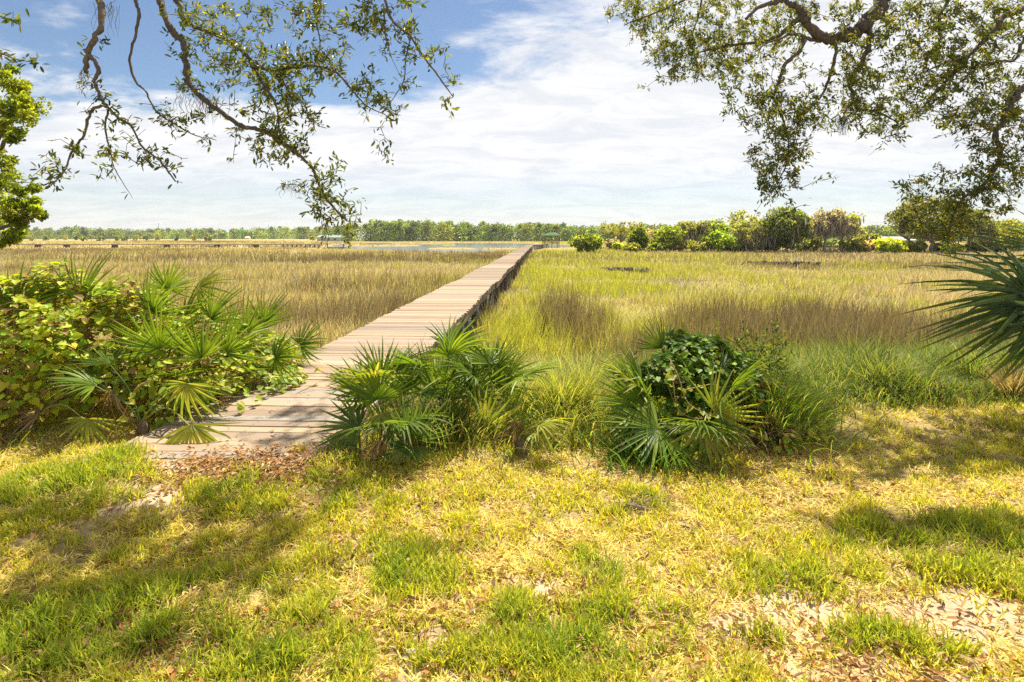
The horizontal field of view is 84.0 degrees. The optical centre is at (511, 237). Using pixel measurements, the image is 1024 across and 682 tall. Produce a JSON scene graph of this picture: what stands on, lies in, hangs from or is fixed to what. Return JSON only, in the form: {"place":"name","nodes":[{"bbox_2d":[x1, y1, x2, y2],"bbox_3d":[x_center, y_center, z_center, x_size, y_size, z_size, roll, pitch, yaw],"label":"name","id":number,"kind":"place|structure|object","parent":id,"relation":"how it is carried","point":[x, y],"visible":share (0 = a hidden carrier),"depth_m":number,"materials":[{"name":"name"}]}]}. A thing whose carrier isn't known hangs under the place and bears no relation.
{"place":"outdoors","nodes":[
{"label":"outdoors","id":0,"kind":"place"},
{"bbox_2d":[399,279,513,414],"bbox_3d":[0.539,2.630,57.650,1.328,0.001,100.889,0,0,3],"label":"supports","id":1,"kind":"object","parent":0,"point":[466,324],"depth_m":18.13,"materials":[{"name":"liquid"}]},
{"bbox_2d":[322,243,605,252],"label":"water","id":2,"kind":"structure","parent":0,"point":[477,246],"depth_m":189.20,"materials":[{"name":"grey liquid"}]},
{"bbox_2d":[7,244,319,247],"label":"dock","id":3,"kind":"object","parent":2,"relation":"on","point":[116,245],"visible":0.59,"depth_m":151.25,"materials":[{"name":"brown wood"}]},
{"bbox_2d":[327,244,346,248],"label":"floating dock","id":4,"kind":"object","parent":2,"relation":"on","point":[337,247],"visible":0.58,"depth_m":150.80,"materials":[{"name":"brown wood"}]},
{"bbox_2d":[0,239,1023,681],"bbox_3d":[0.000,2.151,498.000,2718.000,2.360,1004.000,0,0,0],"label":"ground","id":5,"kind":"structure","parent":0,"point":[932,609],"depth_m":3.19,"materials":[{"name":"green plant"}]},
{"bbox_2d":[0,63,53,249],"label":"cedar tree","id":6,"kind":"object","parent":5,"relation":"on","point":[23,108],"visible":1,"depth_m":13.13,"materials":[{"name":"green plant"}]},
{"bbox_2d":[27,234,35,240],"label":"marsh shrub","id":7,"kind":"object","parent":5,"relation":"on","point":[32,237],"visible":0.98,"depth_m":438.95,"materials":[{"name":"green plant"}]},
{"bbox_2d":[1,305,69,399],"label":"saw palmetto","id":8,"kind":"object","parent":5,"relation":"on","point":[6,372],"visible":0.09,"depth_m":5.90,"materials":[{"name":"green plant"}]},
{"bbox_2d":[0,410,71,460],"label":"grass clump","id":9,"kind":"object","parent":5,"relation":"on","point":[14,436],"visible":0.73,"depth_m":4.51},
{"bbox_2d":[42,235,50,240],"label":"marsh shrub","id":10,"kind":"object","parent":5,"relation":"on","point":[46,237],"visible":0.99,"depth_m":439.74,"materials":[{"name":"green plant"}]},
{"bbox_2d":[55,234,67,239],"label":"marsh shrub","id":11,"kind":"object","parent":5,"relation":"on","point":[63,236],"visible":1,"depth_m":441.05,"materials":[{"name":"green plant"}]},
{"bbox_2d":[0,249,125,399],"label":"saw palmetto","id":12,"kind":"object","parent":5,"relation":"on","point":[44,294],"visible":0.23,"depth_m":5.38,"materials":[{"name":"green plant"}]},
{"bbox_2d":[0,373,138,447],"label":"saw palmetto","id":13,"kind":"object","parent":5,"relation":"on","point":[86,426],"visible":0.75,"depth_m":4.52,"materials":[{"name":"green plant"}]},
{"bbox_2d":[96,236,105,240],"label":"marsh shrub","id":14,"kind":"object","parent":5,"relation":"on","point":[100,238],"visible":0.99,"depth_m":438.87,"materials":[{"name":"green plant"}]},
{"bbox_2d":[119,235,129,240],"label":"marsh shrub","id":15,"kind":"object","parent":5,"relation":"on","point":[125,238],"visible":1,"depth_m":439.54,"materials":[{"name":"green plant"}]},
{"bbox_2d":[0,260,264,442],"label":"climbing vine","id":16,"kind":"object","parent":5,"relation":"on","point":[53,352],"visible":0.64,"depth_m":5.01,"materials":[{"name":"green plant"}]},
{"bbox_2d":[130,234,141,240],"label":"marsh shrub","id":17,"kind":"object","parent":5,"relation":"on","point":[137,236],"visible":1,"depth_m":439.32,"materials":[{"name":"green plant"}]},
{"bbox_2d":[38,345,244,444],"bbox_3d":[-3.011,1.360,4.519,1.804,0.909,0.780,0,0,23],"label":"saw palmetto","id":18,"kind":"object","parent":5,"relation":"on","point":[90,380],"visible":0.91,"depth_m":4.59,"materials":[{"name":"green plant"}]},
{"bbox_2d":[142,234,150,240],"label":"marsh shrub","id":19,"kind":"object","parent":5,"relation":"on","point":[146,237],"visible":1,"depth_m":439.12,"materials":[{"name":"green plant"}]},
{"bbox_2d":[154,233,163,239],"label":"marsh shrub","id":20,"kind":"object","parent":5,"relation":"on","point":[159,235],"visible":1,"depth_m":439.99,"materials":[{"name":"green plant"}]},
{"bbox_2d":[103,254,249,408],"bbox_3d":[-3.514,1.169,5.740,2.059,2.041,1.378,0,0,42],"label":"saw palmetto","id":21,"kind":"object","parent":5,"relation":"on","point":[152,343],"visible":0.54,"depth_m":5.31,"materials":[{"name":"green plant"}]},
{"bbox_2d":[96,303,279,421],"bbox_3d":[-3.119,1.234,5.405,1.605,1.321,1.735,0,0,-32],"label":"saw palmetto","id":22,"kind":"object","parent":5,"relation":"on","point":[232,345],"visible":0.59,"depth_m":4.99,"materials":[{"name":"green plant"}]},
{"bbox_2d":[189,234,197,240],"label":"marsh shrub","id":23,"kind":"object","parent":5,"relation":"on","point":[193,236],"visible":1,"depth_m":439.87,"materials":[{"name":"green plant"}]},
{"bbox_2d":[0,0,462,248],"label":"live oak","id":24,"kind":"object","parent":5,"relation":"on","point":[281,72],"visible":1,"depth_m":4.59,"materials":[{"name":"green plant"}]},
{"bbox_2d":[74,70,91,95],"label":"spanish moss","id":25,"kind":"object","parent":24,"relation":"hanging from","point":[81,73],"visible":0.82,"depth_m":4.50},
{"bbox_2d":[91,0,119,38],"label":"spanish moss","id":26,"kind":"object","parent":24,"relation":"hanging from","point":[111,2],"visible":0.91,"depth_m":4.59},
{"bbox_2d":[173,93,230,123],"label":"spanish moss","id":27,"kind":"object","parent":24,"relation":"hanging from","point":[198,99],"visible":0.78,"depth_m":4.71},
{"bbox_2d":[279,180,304,197],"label":"spanish moss","id":28,"kind":"object","parent":24,"relation":"hanging from","point":[290,188],"visible":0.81,"depth_m":4.51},
{"bbox_2d":[135,329,332,431],"bbox_3d":[-2.890,1.339,5.910,1.733,0.691,2.210,0,0,-34],"label":"climbing vine","id":29,"kind":"object","parent":5,"relation":"on","point":[247,380],"visible":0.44,"depth_m":5.72,"materials":[{"name":"green plant"}]},
{"bbox_2d":[183,288,328,388],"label":"saw palmetto","id":30,"kind":"object","parent":5,"relation":"on","point":[280,360],"visible":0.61,"depth_m":6.20,"materials":[{"name":"green plant"}]},
{"bbox_2d":[317,235,342,241],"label":"green roofed house","id":31,"kind":"structure","parent":5,"relation":"on","point":[336,238],"depth_m":388.00,"materials":[{"name":"metal"}]},
{"bbox_2d":[114,244,547,462],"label":"boardwalk","id":32,"kind":"structure","parent":5,"relation":"on","point":[294,414],"depth_m":6.14,"materials":[{"name":"brown wood"}]},
{"bbox_2d":[540,232,561,247],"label":"dock shelter","id":33,"kind":"object","parent":32,"relation":"on","point":[550,234],"visible":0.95,"depth_m":147.40,"materials":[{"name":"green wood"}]},
{"bbox_2d":[307,334,464,451],"bbox_3d":[-0.945,1.391,4.517,1.214,1.171,0.978,0,0,0],"label":"saw palmetto","id":34,"kind":"object","parent":5,"relation":"on","point":[356,382],"visible":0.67,"depth_m":4.37,"materials":[{"name":"green plant"}]},
{"bbox_2d":[340,386,459,468],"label":"saw palmetto","id":35,"kind":"object","parent":5,"relation":"on","point":[414,427],"visible":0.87,"depth_m":4.04,"materials":[{"name":"green plant"}]},
{"bbox_2d":[373,314,518,439],"bbox_3d":[-0.605,1.440,4.936,1.302,1.564,1.243,0,0,-29],"label":"saw palmetto","id":36,"kind":"object","parent":5,"relation":"on","point":[450,344],"visible":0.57,"depth_m":4.83,"materials":[{"name":"green plant"}]},
{"bbox_2d":[304,385,588,472],"bbox_3d":[-0.475,1.451,4.576,2.283,0.558,1.938,0,0,0],"label":"grass clump","id":37,"kind":"object","parent":5,"relation":"on","point":[463,431],"visible":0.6,"depth_m":4.38,"materials":[{"name":"plant"}]},
{"bbox_2d":[429,333,560,450],"bbox_3d":[-0.131,1.440,4.761,1.106,1.228,1.208,0,0,0],"label":"saw palmetto","id":38,"kind":"object","parent":5,"relation":"on","point":[510,370],"visible":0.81,"depth_m":4.58,"materials":[{"name":"green plant"}]},
{"bbox_2d":[0,218,1018,241],"bbox_3d":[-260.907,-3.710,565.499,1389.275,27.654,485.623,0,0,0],"label":"woods","id":39,"kind":"object","parent":5,"relation":"on","point":[376,230],"visible":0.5,"depth_m":406.59,"materials":[{"name":"green plant"}]},
{"bbox_2d":[0,240,1023,409],"bbox_3d":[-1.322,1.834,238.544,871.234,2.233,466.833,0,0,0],"label":"marsh grass","id":40,"kind":"structure","parent":5,"relation":"on","point":[703,309],"depth_m":25.42,"materials":[{"name":"plant"}]},
{"bbox_2d":[0,387,1023,681],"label":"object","id":41,"kind":"object","parent":5,"relation":"on","point":[518,555],"visible":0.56,"depth_m":2.90,"materials":[{"name":"yellow plant"}]},
{"bbox_2d":[0,373,1023,681],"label":"fallen leaves","id":42,"kind":"object","parent":5,"relation":"on","point":[274,463],"depth_m":2.46,"materials":[{"name":"plant"}]},
{"bbox_2d":[447,361,595,432],"bbox_3d":[0.111,1.458,5.069,1.621,0.700,1.687,0,0,0],"label":"grass clump","id":43,"kind":"object","parent":5,"relation":"on","point":[534,383],"visible":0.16,"depth_m":4.97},
{"bbox_2d":[464,356,619,440],"bbox_3d":[0.513,1.441,4.990,1.989,0.840,2.251,0,0,0],"label":"grass clump","id":44,"kind":"object","parent":5,"relation":"on","point":[561,389],"visible":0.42,"depth_m":4.89,"materials":[{"name":"plant"}]},
{"bbox_2d":[514,417,574,458],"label":"saw palmetto","id":45,"kind":"object","parent":5,"relation":"on","point":[536,435],"visible":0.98,"depth_m":4.12,"materials":[{"name":"green plant"}]},
{"bbox_2d":[568,231,604,252],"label":"cedar bush","id":46,"kind":"object","parent":5,"relation":"on","point":[587,242],"visible":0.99,"depth_m":90.64,"materials":[{"name":"green plant"}]},
{"bbox_2d":[604,237,622,248],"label":"brush","id":47,"kind":"object","parent":5,"relation":"on","point":[609,243],"visible":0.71,"depth_m":101.63,"materials":[{"name":"brown plant"}]},
{"bbox_2d":[611,241,622,250],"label":"shrub","id":48,"kind":"object","parent":5,"relation":"on","point":[616,245],"visible":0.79,"depth_m":96.28,"materials":[{"name":"yellow plant"}]},
{"bbox_2d":[600,221,645,241],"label":"oak tree","id":49,"kind":"object","parent":5,"relation":"on","point":[622,230],"visible":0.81,"depth_m":111.47,"materials":[{"name":"green plant"}]},
{"bbox_2d":[600,267,648,273],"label":"oyster bank","id":50,"kind":"structure","parent":5,"relation":"on","point":[625,269],"depth_m":44.69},
{"bbox_2d":[621,241,641,252],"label":"understory shrub","id":51,"kind":"object","parent":5,"relation":"on","point":[631,246],"visible":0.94,"depth_m":91.03,"materials":[{"name":"green plant"}]},
{"bbox_2d":[621,503,647,510],"bbox_3d":[0.718,1.579,3.336,0.169,0.049,0.041,0,0,10],"label":"driftwood","id":52,"kind":"object","parent":5,"relation":"on","point":[638,507],"visible":0.81,"depth_m":3.32,"materials":[{"name":"grey wood"}]},
{"bbox_2d":[623,226,651,250],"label":"cedar tree","id":53,"kind":"object","parent":5,"relation":"on","point":[638,235],"visible":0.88,"depth_m":94.25,"materials":[{"name":"green plant"}]},
{"bbox_2d":[588,342,698,480],"bbox_3d":[0.950,1.465,4.348,0.860,1.235,1.302,0,0,0],"label":"saw palmetto","id":54,"kind":"object","parent":5,"relation":"on","point":[632,412],"visible":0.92,"depth_m":4.17,"materials":[{"name":"green plant"}]},
{"bbox_2d":[550,404,747,495],"bbox_3d":[0.940,1.456,4.165,1.395,0.342,1.549,0,0,30],"label":"grass clump","id":55,"kind":"object","parent":5,"relation":"on","point":[634,454],"visible":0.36,"depth_m":4.03,"materials":[{"name":"plant"}]},
{"bbox_2d":[645,226,658,243],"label":"bare tree","id":56,"kind":"object","parent":5,"relation":"on","point":[649,231],"visible":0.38,"depth_m":98.32,"materials":[{"name":"beige plant"}]},
{"bbox_2d":[648,242,669,251],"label":"understory shrub","id":57,"kind":"object","parent":5,"relation":"on","point":[655,246],"visible":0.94,"depth_m":91.80,"materials":[{"name":"green plant"}]},
{"bbox_2d":[653,225,687,250],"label":"cedar tree","id":58,"kind":"object","parent":5,"relation":"on","point":[664,234],"visible":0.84,"depth_m":93.04,"materials":[{"name":"green plant"}]},
{"bbox_2d":[667,239,688,250],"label":"understory shrub","id":59,"kind":"object","parent":5,"relation":"on","point":[683,245],"visible":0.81,"depth_m":92.09,"materials":[{"name":"green plant"}]},
{"bbox_2d":[674,220,715,242],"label":"oak tree","id":60,"kind":"object","parent":5,"relation":"on","point":[694,229],"visible":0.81,"depth_m":94.36,"materials":[{"name":"green plant"}]},
{"bbox_2d":[686,240,710,251],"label":"understory shrub","id":61,"kind":"object","parent":5,"relation":"on","point":[703,246],"visible":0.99,"depth_m":90.48,"materials":[{"name":"green plant"}]},
{"bbox_2d":[630,314,784,424],"bbox_3d":[1.652,1.341,5.050,1.337,1.381,1.276,0,0,-19],"label":"saw palmetto","id":62,"kind":"object","parent":5,"relation":"on","point":[659,342],"visible":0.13,"depth_m":4.88,"materials":[{"name":"green plant"}]},
{"bbox_2d":[657,356,775,471],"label":"saw palmetto","id":63,"kind":"object","parent":5,"relation":"on","point":[710,436],"visible":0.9,"depth_m":4.01,"materials":[{"name":"green plant"}]},
{"bbox_2d":[704,218,728,237],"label":"oak tree","id":64,"kind":"object","parent":5,"relation":"on","point":[722,225],"visible":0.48,"depth_m":95.56,"materials":[{"name":"green plant"}]},
{"bbox_2d":[610,328,825,446],"bbox_3d":[1.616,1.198,4.730,1.281,0.832,1.354,0,0,-39],"label":"climbing vine","id":65,"kind":"object","parent":5,"relation":"on","point":[678,361],"visible":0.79,"depth_m":4.59,"materials":[{"name":"green plant"}]},
{"bbox_2d":[701,230,736,250],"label":"cedar bush","id":66,"kind":"object","parent":5,"relation":"on","point":[720,240],"visible":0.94,"depth_m":90.40,"materials":[{"name":"green plant"}]},
{"bbox_2d":[723,239,741,251],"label":"understory shrub","id":67,"kind":"object","parent":5,"relation":"on","point":[736,246],"visible":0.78,"depth_m":90.97,"materials":[{"name":"green plant"}]},
{"bbox_2d":[723,209,759,231],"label":"oak tree","id":68,"kind":"object","parent":5,"relation":"on","point":[738,218],"visible":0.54,"depth_m":98.98,"materials":[{"name":"green plant"}]},
{"bbox_2d":[737,237,753,250],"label":"understory shrub","id":69,"kind":"object","parent":5,"relation":"on","point":[738,240],"visible":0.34,"depth_m":92.89,"materials":[{"name":"green plant"}]},
{"bbox_2d":[727,219,776,251],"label":"oak tree","id":70,"kind":"object","parent":5,"relation":"on","point":[758,232],"visible":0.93,"depth_m":91.31,"materials":[{"name":"green plant"}]},
{"bbox_2d":[715,314,798,383],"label":"leafy shrub","id":71,"kind":"object","parent":5,"relation":"on","point":[753,350],"visible":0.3,"depth_m":5.61,"materials":[{"name":"green plant"}]},
{"bbox_2d":[702,388,828,457],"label":"grass clump","id":72,"kind":"object","parent":5,"relation":"on","point":[770,435],"visible":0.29,"depth_m":4.36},
{"bbox_2d":[758,243,774,251],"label":"understory shrub","id":73,"kind":"object","parent":5,"relation":"on","point":[765,247],"visible":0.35,"depth_m":92.06,"materials":[{"name":"green plant"}]},
{"bbox_2d":[762,240,783,251],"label":"understory shrub","id":74,"kind":"object","parent":5,"relation":"on","point":[776,248],"visible":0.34,"depth_m":91.97,"materials":[{"name":"green plant"}]},
{"bbox_2d":[712,362,842,455],"bbox_3d":[2.086,1.320,4.644,0.905,0.584,0.937,0,0,-24],"label":"climbing vine","id":75,"kind":"object","parent":5,"relation":"on","point":[786,439],"visible":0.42,"depth_m":4.34,"materials":[{"name":"green plant"}]},
{"bbox_2d":[739,260,820,266],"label":"oyster bank","id":76,"kind":"structure","parent":5,"relation":"on","point":[793,262],"depth_m":54.39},
{"bbox_2d":[758,204,813,251],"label":"cedar tree","id":77,"kind":"object","parent":5,"relation":"on","point":[787,235],"visible":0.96,"depth_m":89.88,"materials":[{"name":"green plant"}]},
{"bbox_2d":[679,358,904,464],"bbox_3d":[2.189,1.328,4.747,2.024,0.658,1.981,0,0,21],"label":"grass clump","id":78,"kind":"object","parent":5,"relation":"on","point":[802,403],"visible":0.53,"depth_m":4.50,"materials":[{"name":"plant"}]},
{"bbox_2d":[790,240,814,251],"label":"understory shrub","id":79,"kind":"object","parent":5,"relation":"on","point":[798,246],"visible":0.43,"depth_m":92.29,"materials":[{"name":"green plant"}]},
{"bbox_2d":[801,238,822,251],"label":"understory shrub","id":80,"kind":"object","parent":5,"relation":"on","point":[817,243],"visible":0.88,"depth_m":92.01,"materials":[{"name":"green plant"}]},
{"bbox_2d":[603,0,1023,260],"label":"live oak","id":81,"kind":"object","parent":5,"relation":"on","point":[875,12],"visible":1,"depth_m":6.30,"materials":[{"name":"green plant"}]},
{"bbox_2d":[791,118,813,137],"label":"spanish moss","id":82,"kind":"object","parent":81,"relation":"hanging from","point":[801,128],"visible":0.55,"depth_m":6.18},
{"bbox_2d":[835,114,850,136],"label":"spanish moss","id":83,"kind":"object","parent":81,"relation":"hanging from","point":[840,118],"visible":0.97,"depth_m":6.29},
{"bbox_2d":[806,216,822,241],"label":"oak tree","id":84,"kind":"object","parent":5,"relation":"on","point":[812,237],"visible":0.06,"depth_m":97.65,"materials":[{"name":"green plant"}]},
{"bbox_2d":[809,206,856,250],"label":"mossy oak","id":85,"kind":"object","parent":5,"relation":"on","point":[827,224],"visible":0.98,"depth_m":90.09,"materials":[{"name":"beige plant"}]},
{"bbox_2d":[822,238,845,247],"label":"shrub","id":86,"kind":"object","parent":5,"relation":"on","point":[832,241],"visible":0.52,"depth_m":112.26,"materials":[{"name":"green plant"}]},
{"bbox_2d":[811,245,859,252],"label":"brush pile","id":87,"kind":"object","parent":5,"relation":"on","point":[830,250],"visible":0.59,"depth_m":90.20,"materials":[{"name":"brown wood"}]},
{"bbox_2d":[831,211,866,240],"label":"oak tree","id":88,"kind":"object","parent":5,"relation":"on","point":[854,217],"visible":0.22,"depth_m":92.34,"materials":[{"name":"green plant"}]},
{"bbox_2d":[839,238,867,251],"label":"shrub","id":89,"kind":"object","parent":5,"relation":"on","point":[850,243],"visible":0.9,"depth_m":89.90,"materials":[{"name":"green plant"}]},
{"bbox_2d":[853,233,881,242],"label":"shrub","id":90,"kind":"object","parent":5,"relation":"on","point":[873,236],"visible":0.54,"depth_m":106.24,"materials":[{"name":"green plant"}]},
{"bbox_2d":[859,240,876,251],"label":"dry bush","id":91,"kind":"object","parent":5,"relation":"on","point":[870,245],"visible":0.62,"depth_m":89.80,"materials":[{"name":"brown plant"}]},
{"bbox_2d":[852,237,914,242],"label":"white roofed house","id":92,"kind":"structure","parent":5,"relation":"on","point":[901,238],"depth_m":129.84,"materials":[{"name":"metal"}]},
{"bbox_2d":[871,237,909,252],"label":"shrub","id":93,"kind":"object","parent":5,"relation":"on","point":[887,244],"visible":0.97,"depth_m":88.56,"materials":[{"name":"green plant"}]},
{"bbox_2d":[890,218,910,241],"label":"dead snag","id":94,"kind":"object","parent":5,"relation":"on","point":[901,235],"visible":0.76,"depth_m":93.89,"materials":[{"name":"brown wood"}]},
{"bbox_2d":[903,241,923,252],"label":"shrub","id":95,"kind":"object","parent":5,"relation":"on","point":[912,247],"visible":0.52,"depth_m":89.48,"materials":[{"name":"green plant"}]},
{"bbox_2d":[913,240,927,252],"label":"shrub","id":96,"kind":"object","parent":5,"relation":"on","point":[924,245],"visible":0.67,"depth_m":89.60,"materials":[{"name":"green plant"}]},
{"bbox_2d":[884,193,986,251],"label":"oak tree","id":97,"kind":"object","parent":5,"relation":"on","point":[905,220],"visible":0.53,"depth_m":90.52,"materials":[{"name":"green plant"}]},
{"bbox_2d":[928,242,945,251],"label":"understory shrub","id":98,"kind":"object","parent":5,"relation":"on","point":[935,245],"visible":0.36,"depth_m":92.32,"materials":[{"name":"green plant"}]},
{"bbox_2d":[937,243,966,252],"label":"shrub","id":99,"kind":"object","parent":5,"relation":"on","point":[952,248],"visible":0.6,"depth_m":88.95,"materials":[{"name":"green plant"}]},
{"bbox_2d":[887,210,1023,405],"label":"cabbage palm","id":100,"kind":"object","parent":5,"relation":"on","point":[1007,305],"visible":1,"depth_m":4.54,"materials":[{"name":"green plant"}]},
{"bbox_2d":[941,208,1001,250],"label":"oak tree","id":101,"kind":"object","parent":5,"relation":"on","point":[986,227],"visible":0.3,"depth_m":90.92,"materials":[{"name":"green plant"}]},
{"bbox_2d":[964,240,1002,251],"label":"understory shrub","id":102,"kind":"object","parent":5,"relation":"on","point":[978,242],"visible":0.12,"depth_m":91.19,"materials":[{"name":"green plant"}]},
{"bbox_2d":[964,240,1014,252],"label":"thicket","id":103,"kind":"object","parent":5,"relation":"on","point":[977,248],"visible":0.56,"depth_m":89.47,"materials":[{"name":"green plant"}]},
{"bbox_2d":[965,218,1023,250],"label":"oak tree","id":104,"kind":"object","parent":5,"relation":"on","point":[1012,222],"visible":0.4,"depth_m":93.24,"materials":[{"name":"green plant"}]},
{"bbox_2d":[970,359,1023,399],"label":"grass clump","id":105,"kind":"object","parent":5,"relation":"on","point":[1010,383],"visible":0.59,"depth_m":5.69,"materials":[{"name":"plant"}]},
{"bbox_2d":[1012,240,1023,251],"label":"understory shrub","id":106,"kind":"object","parent":5,"relation":"on","point":[1015,249],"visible":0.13,"depth_m":91.36,"materials":[{"name":"green plant"}]},
{"bbox_2d":[0,0,1023,238],"label":"sky","id":107,"kind":"structure","parent":0,"point":[552,123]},
{"bbox_2d":[447,322,1023,450],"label":"tall shore grass","id":108,"kind":"structure","parent":0,"point":[880,376],"depth_m":5.70,"materials":[{"name":"plant"}]}
]}

